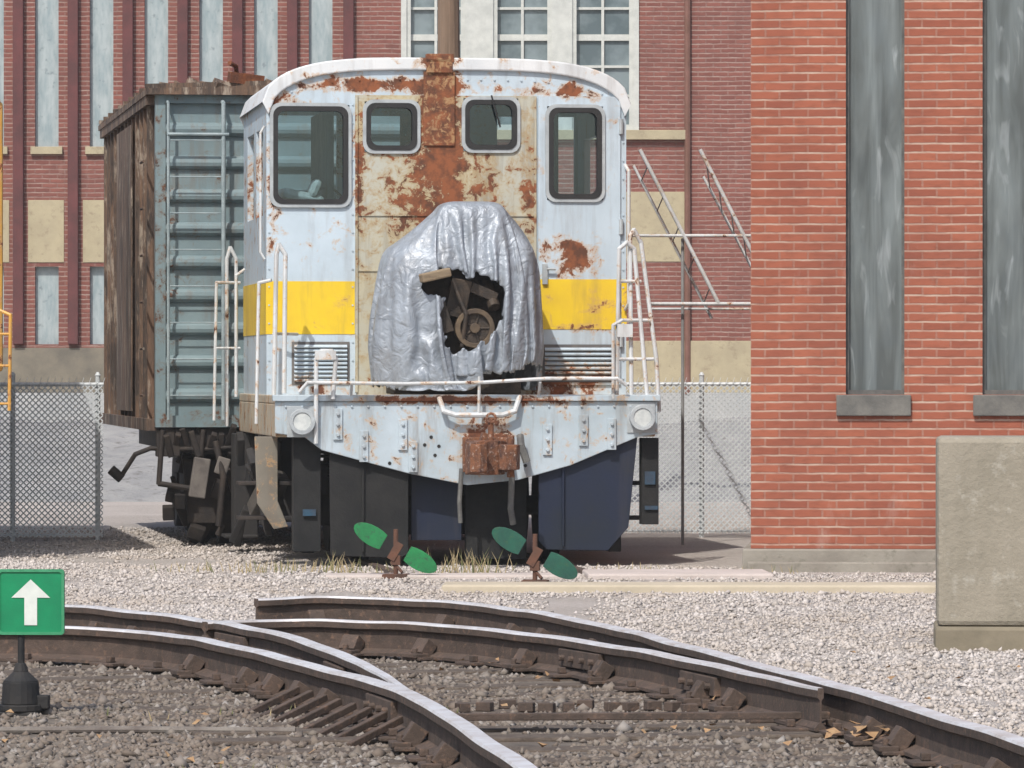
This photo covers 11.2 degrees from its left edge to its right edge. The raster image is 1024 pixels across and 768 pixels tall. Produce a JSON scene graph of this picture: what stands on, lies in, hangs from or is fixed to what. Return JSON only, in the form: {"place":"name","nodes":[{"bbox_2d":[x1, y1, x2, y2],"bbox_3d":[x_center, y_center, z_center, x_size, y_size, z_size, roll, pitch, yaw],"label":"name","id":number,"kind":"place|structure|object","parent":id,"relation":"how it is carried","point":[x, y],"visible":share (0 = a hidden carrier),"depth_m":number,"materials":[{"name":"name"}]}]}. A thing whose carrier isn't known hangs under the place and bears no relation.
{"place":"outdoors","nodes":[
{"label":"outdoors","id":0,"kind":"place"},
{"bbox_2d":[3,0,750,347],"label":"brick walls","id":1,"kind":"structure","parent":0,"point":[721,84],"depth_m":74.99,"materials":[{"name":"red brick"}]},
{"bbox_2d":[0,0,331,343],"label":"frosted windows","id":2,"kind":"structure","parent":1,"relation":"attached to","point":[156,71],"depth_m":75.09,"materials":[{"name":"grey glass"}]},
{"bbox_2d":[13,0,353,343],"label":"pilasters","id":3,"kind":"object","parent":1,"relation":"attached to","point":[73,128],"visible":0.47,"depth_m":74.87,"materials":[{"name":"red brick"}]},
{"bbox_2d":[3,130,750,392],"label":"beige panels and sills","id":4,"kind":"object","parent":1,"relation":"attached to","point":[718,360],"visible":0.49,"depth_m":74.98,"materials":[{"name":"beige concrete"}]},
{"bbox_2d":[401,0,638,129],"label":"white window frames","id":5,"kind":"structure","parent":1,"relation":"attached to","point":[480,37],"depth_m":74.96,"materials":[{"name":"paint"}]},
{"bbox_2d":[411,0,628,124],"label":"window glass","id":6,"kind":"object","parent":5,"relation":"in","point":[587,22],"visible":0.22,"depth_m":75.13,"materials":[{"name":"grey glass"}]},
{"bbox_2d":[684,0,690,393],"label":"downpipe","id":7,"kind":"object","parent":1,"relation":"attached to","point":[687,176],"visible":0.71,"depth_m":74.90,"materials":[{"name":"metal"}]},
{"bbox_2d":[272,528,584,573],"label":"yard track","id":8,"kind":"structure","parent":0,"point":[367,563],"depth_m":40.42,"materials":[{"name":"brown metal"}]},
{"bbox_2d":[98,61,465,543],"bbox_3d":[-2.225,-0.682,47.699,3.358,4.158,6.889,0,0,-8],"label":"boxcar","id":9,"kind":"object","parent":8,"relation":"on","point":[173,191],"visible":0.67,"depth_m":44.36,"materials":[{"name":"metal"}]},
{"bbox_2d":[212,54,660,561],"bbox_3d":[-0.584,-0.612,41.608,3.360,4.047,4.848,0,0,-7],"label":"locomotive","id":10,"kind":"object","parent":8,"relation":"on","point":[437,329],"visible":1,"depth_m":41.19,"materials":[{"name":"white paint"}]},
{"bbox_2d":[270,96,604,207],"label":"window frames","id":11,"kind":"structure","parent":10,"relation":"in","point":[512,102],"depth_m":41.33,"materials":[{"name":"metal"}]},
{"bbox_2d":[538,96,619,384],"bbox_3d":[0.537,-1.146,41.505,0.660,2.300,0.021,0,0,-7],"label":"cab door","id":12,"kind":"structure","parent":10,"relation":"in","point":[581,240],"depth_m":41.49,"materials":[{"name":"white paint"}]},
{"bbox_2d":[0,502,1023,736],"bbox_3d":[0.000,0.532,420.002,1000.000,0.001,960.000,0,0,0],"label":"ground","id":13,"kind":"structure","parent":0,"point":[718,549],"depth_m":41.16,"materials":[{"name":"grey gravel"}]},
{"bbox_2d":[0,102,11,410],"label":"yellow railcar","id":14,"kind":"object","parent":13,"relation":"on","point":[9,364],"visible":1,"depth_m":41.30,"materials":[{"name":"yellow metal"}]},
{"bbox_2d":[0,372,104,541],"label":"chain link fence","id":15,"kind":"object","parent":13,"relation":"on","point":[97,384],"visible":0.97,"depth_m":45.97,"materials":[{"name":"metal"}]},
{"bbox_2d":[0,416,750,501],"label":"gravel bank","id":16,"kind":"structure","parent":13,"relation":"on","point":[119,448],"depth_m":62.46,"materials":[{"name":"grey gravel"}]},
{"bbox_2d":[0,393,750,423],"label":"foundation","id":17,"kind":"object","parent":13,"relation":"on","point":[102,406],"depth_m":74.92,"materials":[{"name":"grey concrete"}]},
{"bbox_2d":[0,348,103,392],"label":"plinth","id":18,"kind":"structure","parent":17,"relation":"on","point":[66,364],"depth_m":74.95,"materials":[{"name":"grey concrete"}]},
{"bbox_2d":[438,0,459,57],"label":"utility pole","id":19,"kind":"object","parent":13,"relation":"on","point":[448,28],"depth_m":54.39,"materials":[{"name":"brown wood"}]},
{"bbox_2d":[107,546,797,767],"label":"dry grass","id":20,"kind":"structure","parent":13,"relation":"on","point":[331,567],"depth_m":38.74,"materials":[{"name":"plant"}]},
{"bbox_2d":[0,656,940,767],"bbox_3d":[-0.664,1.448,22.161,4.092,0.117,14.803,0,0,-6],"label":"ballast","id":21,"kind":"structure","parent":13,"relation":"on","point":[63,690],"depth_m":21.23,"materials":[{"name":"gravel"}]},
{"bbox_2d":[0,569,64,715],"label":"switch sign","id":22,"kind":"object","parent":21,"relation":"on","point":[32,601],"visible":0.94,"depth_m":22.69,"materials":[{"name":"green metal"}]},
{"bbox_2d":[1,649,1020,767],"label":"fallen leaves","id":23,"kind":"object","parent":21,"relation":"on","point":[831,732],"visible":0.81,"depth_m":20.66,"materials":[{"name":"brown plant"}]},
{"bbox_2d":[0,596,1023,767],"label":"railroad turnout","id":24,"kind":"object","parent":21,"relation":"on","point":[301,654],"visible":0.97,"depth_m":23.54,"materials":[{"name":"grey metal"}]},
{"bbox_2d":[0,526,1023,735],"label":"gravel","id":25,"kind":"structure","parent":13,"relation":"on","point":[839,673],"depth_m":33.48,"materials":[{"name":"grey gravel"}]},
{"bbox_2d":[492,527,577,581],"bbox_3d":[0.163,1.211,36.628,0.608,0.409,0.190,0,0,6],"label":"switch target","id":26,"kind":"object","parent":13,"relation":"on","point":[556,564],"visible":0.88,"depth_m":36.59},
{"bbox_2d":[325,569,773,578],"bbox_3d":[0.260,1.442,38.044,3.250,0.140,0.900,0,0,-2],"label":"concrete pad","id":27,"kind":"object","parent":13,"relation":"on","point":[674,573],"visible":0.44,"depth_m":37.68,"materials":[{"name":"grey concrete"}]},
{"bbox_2d":[354,522,436,578],"bbox_3d":[-0.842,1.208,37.728,0.608,0.409,0.190,0,0,6],"label":"switch target","id":28,"kind":"object","parent":27,"relation":"on","point":[414,558],"visible":0.99,"depth_m":37.69},
{"bbox_2d":[624,372,750,537],"bbox_3d":[2.328,0.641,47.089,3.776,1.500,0.080,0,0,5],"label":"chain link fence","id":29,"kind":"object","parent":13,"relation":"on","point":[701,384],"visible":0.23,"depth_m":47.10,"materials":[{"name":"metal"}]},
{"bbox_2d":[441,582,935,592],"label":"concrete kerb","id":30,"kind":"structure","parent":13,"relation":"on","point":[732,587],"depth_m":35.29,"materials":[{"name":"beige concrete"}]},
{"bbox_2d":[632,149,750,544],"bbox_3d":[1.646,-0.321,45.172,1.222,3.434,0.380,0,0,0],"label":"steel stair railing","id":31,"kind":"object","parent":13,"relation":"on","point":[682,303],"visible":0.72,"depth_m":45.09,"materials":[{"name":"grey metal"}]},
{"bbox_2d":[743,542,935,572],"bbox_3d":[6.830,1.361,45.759,9.120,0.268,14.260,0,0,5],"label":"foundation","id":32,"kind":"object","parent":13,"relation":"on","point":[863,560],"visible":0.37,"depth_m":39.04,"materials":[{"name":"concrete"}]},
{"bbox_2d":[933,435,1023,650],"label":"concrete block","id":33,"kind":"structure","parent":13,"relation":"on","point":[979,541],"depth_m":27.98,"materials":[{"name":"beige concrete"}]},
{"bbox_2d":[751,0,1023,548],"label":"brick walls","id":34,"kind":"structure","parent":0,"point":[824,475],"depth_m":39.15,"materials":[{"name":"red brick"}]},
{"bbox_2d":[836,395,1023,415],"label":"window sills","id":35,"kind":"structure","parent":34,"relation":"attached to","point":[900,405],"depth_m":39.07,"materials":[{"name":"grey concrete"}]},
{"bbox_2d":[846,0,1023,394],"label":"window frames","id":36,"kind":"structure","parent":34,"relation":"attached to","point":[901,392],"depth_m":39.17,"materials":[{"name":"grey metal"}]},
{"bbox_2d":[849,0,1023,389],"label":"window glazing","id":37,"kind":"structure","parent":36,"relation":"in","point":[875,185],"depth_m":39.23,"materials":[{"name":"grey glass"}]}
]}

